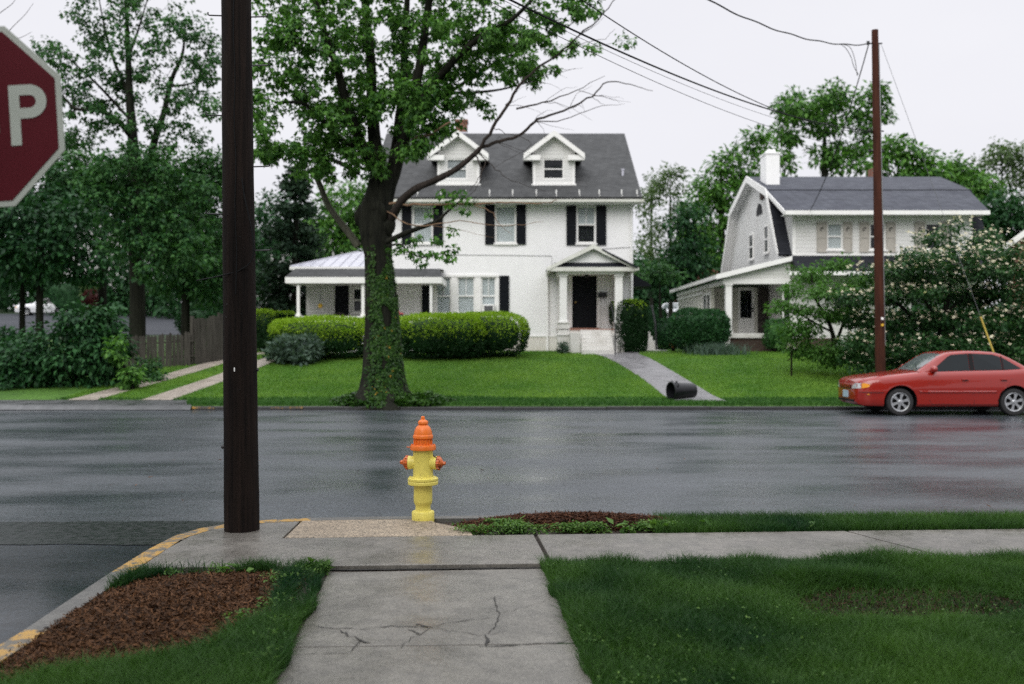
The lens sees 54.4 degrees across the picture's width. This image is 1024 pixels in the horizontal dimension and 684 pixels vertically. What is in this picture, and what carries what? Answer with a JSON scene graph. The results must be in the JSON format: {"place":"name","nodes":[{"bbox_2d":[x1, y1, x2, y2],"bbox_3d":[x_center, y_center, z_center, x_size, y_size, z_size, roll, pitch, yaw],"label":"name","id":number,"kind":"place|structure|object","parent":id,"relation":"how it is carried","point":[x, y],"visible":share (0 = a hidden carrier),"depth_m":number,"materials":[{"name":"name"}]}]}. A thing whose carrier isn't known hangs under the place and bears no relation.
{"place":"outdoors","nodes":[
{"label":"outdoors","id":0,"kind":"place"},
{"bbox_2d":[0,544,155,643],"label":"side road","id":1,"kind":"structure","parent":0,"point":[38,582],"depth_m":6.79,"materials":[{"name":"grey asphalt"}]},
{"bbox_2d":[0,630,45,662],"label":"yellow curb","id":2,"kind":"structure","parent":1,"relation":"on","point":[13,642],"depth_m":4.90,"materials":[{"name":"paint"}]},
{"bbox_2d":[25,572,123,629],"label":"curb","id":3,"kind":"structure","parent":1,"relation":"on","point":[92,590],"depth_m":5.63,"materials":[{"name":"concrete"}]},
{"bbox_2d":[112,518,309,571],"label":"yellow curb","id":4,"kind":"structure","parent":1,"relation":"on","point":[148,555],"depth_m":7.31,"materials":[{"name":"paint"}]},
{"bbox_2d":[0,314,180,334],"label":"back street","id":5,"kind":"structure","parent":0,"point":[157,326],"depth_m":64.22,"materials":[{"name":"grey asphalt"}]},
{"bbox_2d":[15,298,67,314],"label":"parked car","id":6,"kind":"object","parent":5,"relation":"on","point":[30,309],"visible":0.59,"depth_m":79.73,"materials":[{"name":"white paint"}]},
{"bbox_2d":[0,400,190,409],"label":"driveway apron","id":7,"kind":"object","parent":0,"point":[94,405],"visible":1,"depth_m":23.18,"materials":[{"name":"concrete"}]},
{"bbox_2d":[184,521,298,539],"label":"sidewalk","id":8,"kind":"structure","parent":0,"point":[275,530],"depth_m":7.69,"materials":[{"name":"concrete"}]},
{"bbox_2d":[196,0,270,532],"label":"utility pole","id":9,"kind":"object","parent":8,"relation":"on","point":[241,458],"visible":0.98,"depth_m":7.74,"materials":[{"name":"brown wood"}]},
{"bbox_2d":[141,535,544,571],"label":"sidewalk","id":10,"kind":"structure","parent":0,"point":[482,551],"depth_m":7.03,"materials":[{"name":"concrete"}]},
{"bbox_2d":[330,567,540,569],"bbox_3d":[-0.520,1.506,6.615,1.503,0.001,0.039,0,0,-3],"label":"step seam","id":11,"kind":"object","parent":10,"relation":"on","point":[435,568],"visible":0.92,"depth_m":6.62,"materials":[{"name":"grey concrete"}]},
{"bbox_2d":[273,537,546,683],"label":"verge","id":12,"kind":"structure","parent":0,"point":[324,577],"depth_m":6.60,"materials":[{"name":"soil"}]},
{"bbox_2d":[0,569,314,681],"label":"mulch","id":13,"kind":"object","parent":12,"relation":"on","point":[112,613],"visible":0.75,"depth_m":5.26,"materials":[{"name":"brown wood"}]},
{"bbox_2d":[0,26,64,206],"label":"stop sign","id":14,"kind":"object","parent":13,"relation":"on","point":[32,144],"visible":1,"depth_m":4.20,"materials":[{"name":"metal"}]},
{"bbox_2d":[163,559,332,666],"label":"weeds","id":15,"kind":"object","parent":13,"relation":"on","point":[221,571],"visible":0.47,"depth_m":6.03,"materials":[{"name":"green plant"}]},
{"bbox_2d":[0,551,335,683],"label":"grass","id":16,"kind":"structure","parent":12,"relation":"on","point":[224,658],"depth_m":4.59,"materials":[{"name":"green plant"}]},
{"bbox_2d":[285,519,472,537],"bbox_3d":[-1.037,1.508,7.939,1.423,0.060,0.734,0,0,-4],"label":"aggregate pad","id":17,"kind":"object","parent":12,"relation":"on","point":[360,528],"visible":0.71,"depth_m":7.85,"materials":[{"name":"beige concrete"}]},
{"bbox_2d":[400,416,445,521],"bbox_3d":[-0.742,1.059,8.296,0.292,0.882,0.298,0,0,-36],"label":"fire hydrant","id":18,"kind":"object","parent":17,"relation":"on","point":[422,462],"visible":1,"depth_m":8.23,"materials":[{"name":"yellow metal"}]},
{"bbox_2d":[276,644,590,683],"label":"walkway","id":19,"kind":"structure","parent":12,"relation":"on","point":[515,664],"depth_m":4.65,"materials":[{"name":"concrete"}]},
{"bbox_2d":[295,569,572,646],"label":"walkway","id":20,"kind":"structure","parent":12,"relation":"on","point":[401,601],"depth_m":5.60,"materials":[{"name":"concrete"}]},
{"bbox_2d":[218,517,817,572],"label":"weeds","id":21,"kind":"object","parent":12,"relation":"on","point":[621,530],"visible":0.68,"depth_m":7.85,"materials":[{"name":"green plant"}]},
{"bbox_2d":[440,509,678,536],"bbox_3d":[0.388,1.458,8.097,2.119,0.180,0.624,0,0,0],"label":"mulch","id":22,"kind":"object","parent":12,"relation":"on","point":[584,515],"visible":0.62,"depth_m":8.06,"materials":[{"name":"brown wood"}]},
{"bbox_2d":[445,515,685,534],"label":"weeds","id":23,"kind":"object","parent":22,"relation":"on","point":[513,526],"visible":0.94,"depth_m":7.83,"materials":[{"name":"green plant"}]},
{"bbox_2d":[534,542,1023,683],"bbox_3d":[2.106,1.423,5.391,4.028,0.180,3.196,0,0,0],"label":"grass","id":24,"kind":"structure","parent":12,"relation":"on","point":[755,584],"depth_m":5.21,"materials":[{"name":"green plant"}]},
{"bbox_2d":[544,560,1020,683],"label":"weeds","id":25,"kind":"object","parent":24,"relation":"on","point":[746,616],"visible":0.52,"depth_m":4.87,"materials":[{"name":"green plant"}]},
{"bbox_2d":[795,586,1023,625],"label":"mulch","id":26,"kind":"object","parent":24,"relation":"on","point":[882,602],"visible":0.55,"depth_m":5.72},
{"bbox_2d":[646,507,1023,532],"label":"grass","id":27,"kind":"structure","parent":12,"relation":"on","point":[881,520],"depth_m":7.99,"materials":[{"name":"green plant"}]},
{"bbox_2d":[56,394,856,405],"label":"grass","id":28,"kind":"structure","parent":0,"point":[561,401],"depth_m":23.72,"materials":[{"name":"green plant"}]},
{"bbox_2d":[0,308,999,409],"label":"ground","id":29,"kind":"structure","parent":0,"point":[5,312],"depth_m":23.19,"materials":[{"name":"green plant"}]},
{"bbox_2d":[0,209,58,311],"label":"background tree","id":30,"kind":"object","parent":29,"relation":"on","point":[29,299],"visible":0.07,"depth_m":89.05,"materials":[{"name":"green plant"}]},
{"bbox_2d":[44,277,126,314],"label":"back hedge","id":31,"kind":"object","parent":29,"relation":"on","point":[61,297],"visible":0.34,"depth_m":79.81,"materials":[{"name":"green plant"}]},
{"bbox_2d":[81,288,97,309],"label":"back shrub","id":32,"kind":"object","parent":29,"relation":"on","point":[92,299],"visible":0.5,"depth_m":59.66,"materials":[{"name":"red plant"}]},
{"bbox_2d":[88,215,179,316],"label":"background tree","id":33,"kind":"object","parent":29,"relation":"on","point":[153,300],"visible":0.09,"depth_m":78.25,"materials":[{"name":"green plant"}]},
{"bbox_2d":[146,207,221,318],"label":"background tree","id":34,"kind":"object","parent":29,"relation":"on","point":[173,305],"visible":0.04,"depth_m":72.75,"materials":[{"name":"green plant"}]},
{"bbox_2d":[173,304,222,338],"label":"back bush","id":35,"kind":"object","parent":29,"relation":"on","point":[196,312],"visible":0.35,"depth_m":45.54,"materials":[{"name":"green plant"}]},
{"bbox_2d":[190,229,278,313],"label":"shade tree","id":36,"kind":"object","parent":29,"relation":"on","point":[260,254],"visible":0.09,"depth_m":48.07,"materials":[{"name":"green plant"}]},
{"bbox_2d":[254,187,329,309],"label":"background tree","id":37,"kind":"object","parent":29,"relation":"on","point":[263,217],"visible":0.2,"depth_m":61.04,"materials":[{"name":"green plant"}]},
{"bbox_2d":[300,175,367,258],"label":"background tree","id":38,"kind":"object","parent":29,"relation":"on","point":[346,213],"visible":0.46,"depth_m":57.03,"materials":[{"name":"green plant"}]},
{"bbox_2d":[633,171,668,305],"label":"thin tree","id":39,"kind":"object","parent":29,"relation":"on","point":[644,215],"visible":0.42,"depth_m":69.98,"materials":[{"name":"green plant"}]},
{"bbox_2d":[633,304,668,323],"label":"back bush","id":40,"kind":"object","parent":29,"relation":"on","point":[665,313],"visible":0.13,"depth_m":49.45,"materials":[{"name":"green plant"}]},
{"bbox_2d":[633,253,677,306],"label":"background tree","id":41,"kind":"object","parent":29,"relation":"on","point":[640,294],"visible":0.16,"depth_m":76.59,"materials":[{"name":"green plant"}]},
{"bbox_2d":[633,160,691,316],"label":"thin tree","id":42,"kind":"object","parent":29,"relation":"on","point":[662,188],"visible":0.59,"depth_m":61.83,"materials":[{"name":"green plant"}]},
{"bbox_2d":[633,193,724,301],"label":"leafy tree","id":43,"kind":"object","parent":29,"relation":"on","point":[682,258],"visible":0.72,"depth_m":49.55,"materials":[{"name":"green plant"}]},
{"bbox_2d":[671,123,778,287],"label":"leafy tree","id":44,"kind":"object","parent":29,"relation":"on","point":[715,195],"visible":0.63,"depth_m":55.69,"materials":[{"name":"green plant"}]},
{"bbox_2d":[766,76,898,176],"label":"leafy tree","id":45,"kind":"object","parent":29,"relation":"on","point":[834,101],"visible":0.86,"depth_m":59.68,"materials":[{"name":"green plant"}]},
{"bbox_2d":[855,133,955,179],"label":"leafy tree","id":46,"kind":"object","parent":29,"relation":"on","point":[897,153],"visible":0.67,"depth_m":56.47,"materials":[{"name":"green plant"}]},
{"bbox_2d":[936,149,1008,206],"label":"leafy tree","id":47,"kind":"object","parent":29,"relation":"on","point":[976,183],"visible":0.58,"depth_m":59.29,"materials":[{"name":"green plant"}]},
{"bbox_2d":[967,136,1023,307],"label":"thin tree","id":48,"kind":"object","parent":29,"relation":"on","point":[1008,162],"visible":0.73,"depth_m":65.62,"materials":[{"name":"green plant"}]},
{"bbox_2d":[980,185,1023,313],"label":"leafy tree","id":49,"kind":"object","parent":29,"relation":"on","point":[1005,219],"visible":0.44,"depth_m":53.50,"materials":[{"name":"green plant"}]},
{"bbox_2d":[0,340,1022,405],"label":"lawn","id":50,"kind":"structure","parent":0,"point":[32,393],"depth_m":27.23,"materials":[{"name":"green plant"}]},
{"bbox_2d":[0,325,37,345],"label":"dark bush","id":51,"kind":"object","parent":50,"relation":"on","point":[3,334],"visible":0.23,"depth_m":32.91,"materials":[{"name":"green plant"}]},
{"bbox_2d":[2,157,87,338],"bbox_3d":[-19.580,-3.588,39.106,6.637,7.982,4.344,0,0,0],"label":"shade tree","id":52,"kind":"object","parent":50,"relation":"on","point":[57,190],"visible":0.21,"depth_m":38.91,"materials":[{"name":"green plant"}]},
{"bbox_2d":[0,188,128,342],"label":"shade tree","id":53,"kind":"object","parent":50,"relation":"on","point":[60,248],"visible":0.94,"depth_m":36.39,"materials":[{"name":"green plant"}]},
{"bbox_2d":[0,295,141,390],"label":"dark bush","id":54,"kind":"object","parent":50,"relation":"on","point":[38,364],"visible":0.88,"depth_m":26.52,"materials":[{"name":"green plant"}]},
{"bbox_2d":[34,139,172,311],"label":"shade tree","id":55,"kind":"object","parent":50,"relation":"on","point":[86,160],"visible":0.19,"depth_m":40.30,"materials":[{"name":"green plant"}]},
{"bbox_2d":[30,0,221,354],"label":"tall street tree","id":56,"kind":"object","parent":50,"relation":"on","point":[139,214],"visible":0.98,"depth_m":33.14,"materials":[{"name":"green plant"}]},
{"bbox_2d":[101,326,150,389],"bbox_3d":[-10.176,0.535,26.207,1.316,1.934,1.139,0,0,0],"label":"leafy weed","id":57,"kind":"object","parent":50,"relation":"on","point":[114,355],"visible":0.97,"depth_m":26.07,"materials":[{"name":"green plant"}]},
{"bbox_2d":[134,355,169,381],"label":"leafy weed","id":58,"kind":"object","parent":50,"relation":"on","point":[153,376],"visible":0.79,"depth_m":27.77,"materials":[{"name":"green plant"}]},
{"bbox_2d":[125,332,193,368],"bbox_3d":[-10.786,0.354,30.322,2.118,1.363,0.187,0,0,-26],"label":"picket fence","id":59,"kind":"object","parent":50,"relation":"on","point":[174,342],"visible":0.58,"depth_m":30.39,"materials":[{"name":"grey wood"}]},
{"bbox_2d":[69,352,264,399],"bbox_3d":[-9.489,0.883,30.193,0.689,1.068,11.906,0,0,10],"label":"driveway strip","id":60,"kind":"object","parent":50,"relation":"on","point":[114,391],"visible":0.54,"depth_m":27.91,"materials":[{"name":"concrete"}]},
{"bbox_2d":[128,140,255,349],"bbox_3d":[-12.295,-3.645,38.043,4.788,8.140,3.774,0,0,0],"label":"shade tree","id":61,"kind":"object","parent":50,"relation":"on","point":[186,280],"visible":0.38,"depth_m":37.54,"materials":[{"name":"green plant"}]},
{"bbox_2d":[190,313,222,364],"bbox_3d":[-9.360,-0.069,32.036,0.187,1.974,2.668,0,0,25],"label":"board fence","id":62,"kind":"object","parent":50,"relation":"on","point":[209,349],"visible":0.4,"depth_m":31.34,"materials":[{"name":"grey wood"}]},
{"bbox_2d":[142,358,271,399],"bbox_3d":[-7.992,0.883,30.193,0.744,1.068,11.772,0,0,7],"label":"driveway strip","id":63,"kind":"object","parent":50,"relation":"on","point":[190,388],"visible":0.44,"depth_m":26.43,"materials":[{"name":"concrete"}]},
{"bbox_2d":[256,308,276,351],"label":"box hedge","id":64,"kind":"object","parent":50,"relation":"on","point":[263,322],"visible":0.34,"depth_m":35.61,"materials":[{"name":"green plant"}]},
{"bbox_2d":[255,160,329,326],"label":"conifer tree","id":65,"kind":"object","parent":50,"relation":"on","point":[289,233],"visible":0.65,"depth_m":42.59,"materials":[{"name":"green plant"}]},
{"bbox_2d":[261,332,325,366],"bbox_3d":[-6.805,0.302,31.186,1.963,1.275,1.744,0,0,0],"label":"blue shrub","id":66,"kind":"object","parent":50,"relation":"on","point":[301,349],"visible":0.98,"depth_m":30.72,"materials":[{"name":"green plant"}]},
{"bbox_2d":[265,314,364,358],"bbox_3d":[-6.262,-0.135,32.603,3.676,1.587,2.242,0,0,0],"label":"clipped hedge","id":67,"kind":"object","parent":50,"relation":"on","point":[340,334],"visible":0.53,"depth_m":31.88,"materials":[{"name":"green plant"}]},
{"bbox_2d":[400,311,489,359],"bbox_3d":[-2.297,-0.166,32.401,3.179,1.682,2.166,0,0,0],"label":"clipped hedge","id":68,"kind":"object","parent":50,"relation":"on","point":[428,337],"visible":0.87,"depth_m":31.68,"materials":[{"name":"green plant"}]},
{"bbox_2d":[251,0,652,410],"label":"maple tree","id":69,"kind":"object","parent":50,"relation":"on","point":[412,99],"visible":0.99,"depth_m":23.02,"materials":[{"name":"green plant"}]},
{"bbox_2d":[285,119,656,353],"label":"white house","id":70,"kind":"structure","parent":50,"relation":"on","point":[566,269],"depth_m":37.00,"materials":[{"name":"paint"}]},
{"bbox_2d":[335,286,348,315],"bbox_3d":[-6.335,-1.264,37.116,0.524,1.688,0.048,0,0,0],"label":"side wing door","id":71,"kind":"structure","parent":70,"relation":"in","point":[341,292],"depth_m":37.10,"materials":[{"name":"black paint"}]},
{"bbox_2d":[351,288,360,313],"bbox_3d":[-5.752,-1.525,37.060,0.477,0.975,0.160,0,0,0],"label":"window","id":72,"kind":"structure","parent":70,"relation":"in","point":[356,291],"depth_m":37.10,"materials":[{"name":"grey glass"}]},
{"bbox_2d":[411,206,433,244],"bbox_3d":[-3.318,-4.330,37.014,0.857,1.450,0.167,0,0,0],"label":"window","id":73,"kind":"structure","parent":70,"relation":"in","point":[418,219],"depth_m":37.08,"materials":[{"name":"grey glass"}]},
{"bbox_2d":[436,277,450,312],"bbox_3d":[-2.539,-1.736,37.059,0.559,1.356,0.078,0,0,0],"label":"window","id":74,"kind":"structure","parent":70,"relation":"in","point":[443,294],"depth_m":37.08,"materials":[{"name":"glass"}]},
{"bbox_2d":[457,277,474,312],"bbox_3d":[-1.707,-1.736,37.059,0.654,1.356,0.077,0,0,0],"label":"window","id":75,"kind":"structure","parent":70,"relation":"in","point":[465,285],"depth_m":37.08,"materials":[{"name":"white glass"}]},
{"bbox_2d":[481,277,495,311],"bbox_3d":[-0.874,-1.736,37.058,0.559,1.356,0.077,0,0,0],"label":"window","id":76,"kind":"structure","parent":70,"relation":"in","point":[488,284],"depth_m":37.08,"materials":[{"name":"glass"}]},
{"bbox_2d":[494,206,516,244],"bbox_3d":[-0.238,-4.330,37.015,0.881,1.450,0.171,0,0,0],"label":"window","id":77,"kind":"structure","parent":70,"relation":"in","point":[505,216],"depth_m":37.08,"materials":[{"name":"grey glass"}]},
{"bbox_2d":[570,276,598,328],"bbox_3d":[2.694,-1.463,37.000,1.076,1.998,0.200,0,0,0],"label":"front door","id":78,"kind":"structure","parent":70,"relation":"in","point":[584,290],"depth_m":37.05,"materials":[{"name":"black paint"}]},
{"bbox_2d":[575,206,596,244],"bbox_3d":[2.759,-4.340,37.080,0.810,1.470,0.300,0,0,0],"label":"window","id":79,"kind":"structure","parent":70,"relation":"in","point":[585,214],"depth_m":37.09,"materials":[{"name":"grey glass"}]},
{"bbox_2d":[446,310,530,356],"bbox_3d":[-0.876,-0.215,32.871,3.030,1.701,2.179,0,0,0],"label":"clipped hedge","id":80,"kind":"object","parent":50,"relation":"on","point":[503,333],"visible":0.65,"depth_m":32.23,"materials":[{"name":"green plant"}]},
{"bbox_2d":[611,298,648,351],"bbox_3d":[4.237,-0.520,35.589,1.353,2.099,1.318,0,0,0],"label":"columnar shrub","id":81,"kind":"object","parent":50,"relation":"on","point":[634,326],"visible":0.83,"depth_m":35.13,"materials":[{"name":"green plant"}]},
{"bbox_2d":[633,257,688,321],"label":"layered tree","id":82,"kind":"object","parent":50,"relation":"on","point":[663,271],"visible":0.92,"depth_m":43.94,"materials":[{"name":"green plant"}]},
{"bbox_2d":[648,317,679,348],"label":"hedge","id":83,"kind":"object","parent":50,"relation":"on","point":[662,339],"visible":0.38,"depth_m":39.14,"materials":[{"name":"green plant"}]},
{"bbox_2d":[665,306,731,351],"bbox_3d":[6.568,-0.372,35.018,2.346,1.784,2.250,0,0,0],"label":"round bush","id":84,"kind":"object","parent":50,"relation":"on","point":[697,325],"visible":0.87,"depth_m":34.30,"materials":[{"name":"green plant"}]},
{"bbox_2d":[677,342,757,355],"bbox_3d":[7.034,0.213,33.768,2.726,0.547,1.653,0,0,0],"label":"iris clump","id":85,"kind":"object","parent":50,"relation":"on","point":[717,349],"visible":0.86,"depth_m":33.60,"materials":[{"name":"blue plant"}]},
{"bbox_2d":[761,317,790,351],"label":"back bush","id":86,"kind":"object","parent":50,"relation":"on","point":[769,334],"visible":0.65,"depth_m":34.96,"materials":[{"name":"green plant"}]},
{"bbox_2d":[763,251,889,370],"bbox_3d":[9.039,-0.882,28.513,3.737,3.454,2.603,0,0,0],"label":"young tree","id":87,"kind":"object","parent":50,"relation":"on","point":[830,316],"visible":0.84,"depth_m":28.41,"materials":[{"name":"green plant"}]},
{"bbox_2d":[670,150,997,351],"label":"gambrel house","id":88,"kind":"structure","parent":50,"relation":"on","point":[775,225],"depth_m":36.67,"materials":[{"name":"white"}]},
{"bbox_2d":[738,288,753,332],"bbox_3d":[9.176,-1.233,39.023,0.652,1.821,0.105,0,0,0],"label":"porch door","id":89,"kind":"structure","parent":88,"relation":"in","point":[745,296],"depth_m":39.02,"materials":[{"name":"white paint"}]},
{"bbox_2d":[826,223,844,250],"bbox_3d":[11.740,-3.805,36.215,0.678,1.024,0.169,0,0,0],"label":"window","id":90,"kind":"structure","parent":88,"relation":"in","point":[834,230],"depth_m":36.28,"materials":[{"name":"grey glass"}]},
{"bbox_2d":[866,29,885,371],"bbox_3d":[8.777,-3.006,23.994,0.476,9.033,0.254,0,0,0],"label":"utility pole","id":91,"kind":"object","parent":50,"relation":"on","point":[879,302],"visible":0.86,"depth_m":23.92,"materials":[{"name":"brown wood"}]},
{"bbox_2d":[488,0,866,149],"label":"overhead wire","id":92,"kind":"object","parent":91,"relation":"attached to","point":[650,79],"visible":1,"depth_m":13.69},
{"bbox_2d":[509,0,872,131],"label":"overhead cable","id":93,"kind":"object","parent":91,"relation":"attached to","point":[552,20],"visible":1,"depth_m":14.05,"materials":[{"name":"black rubber"}]},
{"bbox_2d":[581,0,869,132],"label":"overhead wire","id":94,"kind":"object","parent":91,"relation":"attached to","point":[697,71],"visible":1,"depth_m":15.06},
{"bbox_2d":[708,0,872,45],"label":"service cable","id":95,"kind":"object","parent":91,"relation":"attached to","point":[782,31],"visible":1,"depth_m":18.52,"materials":[{"name":"black rubber"}]},
{"bbox_2d":[881,45,994,352],"bbox_3d":[10.477,-2.854,24.000,3.156,8.628,0.044,0,0,0],"label":"guy wire","id":96,"kind":"object","parent":91,"relation":"attached to","point":[949,231],"visible":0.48,"depth_m":24.00,"materials":[{"name":"metal"}]},
{"bbox_2d":[821,215,1023,374],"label":"dogwood tree","id":97,"kind":"object","parent":50,"relation":"on","point":[913,289],"visible":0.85,"depth_m":26.57,"materials":[{"name":"green plant"}]},
{"bbox_2d":[844,295,1022,363],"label":"dark bush","id":98,"kind":"object","parent":50,"relation":"on","point":[913,307],"visible":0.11,"depth_m":30.96,"materials":[{"name":"green plant"}]},
{"bbox_2d":[0,410,1023,521],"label":"road","id":99,"kind":"structure","parent":0,"point":[801,461],"depth_m":13.05,"materials":[{"name":"grey asphalt"}]},
{"bbox_2d":[0,521,223,544],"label":"tar patch","id":100,"kind":"object","parent":99,"relation":"on","point":[107,533],"visible":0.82,"depth_m":8.28,"materials":[{"name":"grey asphalt"}]},
{"bbox_2d":[193,406,999,409],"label":"curb","id":101,"kind":"structure","parent":99,"relation":"on","point":[620,408],"depth_m":23.10,"materials":[{"name":"concrete"}]},
{"bbox_2d":[310,514,981,522],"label":"curb","id":102,"kind":"structure","parent":99,"relation":"on","point":[442,519],"depth_m":8.36,"materials":[{"name":"concrete"}]},
{"bbox_2d":[838,350,1023,415],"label":"parked car","id":103,"kind":"object","parent":99,"relation":"on","point":[980,380],"visible":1,"depth_m":21.33,"materials":[{"name":"red paint"}]},
{"bbox_2d":[0,0,1023,307],"label":"sky","id":104,"kind":"structure","parent":0,"point":[957,66],"materials":[{"name":"white"}]},
{"bbox_2d":[597,352,725,400],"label":"garden path","id":105,"kind":"structure","parent":0,"point":[658,376],"depth_m":29.23,"materials":[{"name":"concrete"}]},
{"bbox_2d":[666,381,697,399],"bbox_3d":[4.166,1.183,24.351,0.655,0.489,0.468,0,0,-21],"label":"trash can","id":106,"kind":"object","parent":105,"relation":"on","point":[675,390],"visible":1,"depth_m":24.24,"materials":[{"name":"black plastic"}]},
{"bbox_2d":[537,531,936,562],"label":"sidewalk","id":107,"kind":"structure","parent":0,"point":[799,544],"depth_m":7.28,"materials":[{"name":"concrete"}]},
{"bbox_2d":[848,529,1023,560],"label":"sidewalk","id":108,"kind":"structure","parent":0,"point":[972,540],"depth_m":7.46,"materials":[{"name":"concrete"}]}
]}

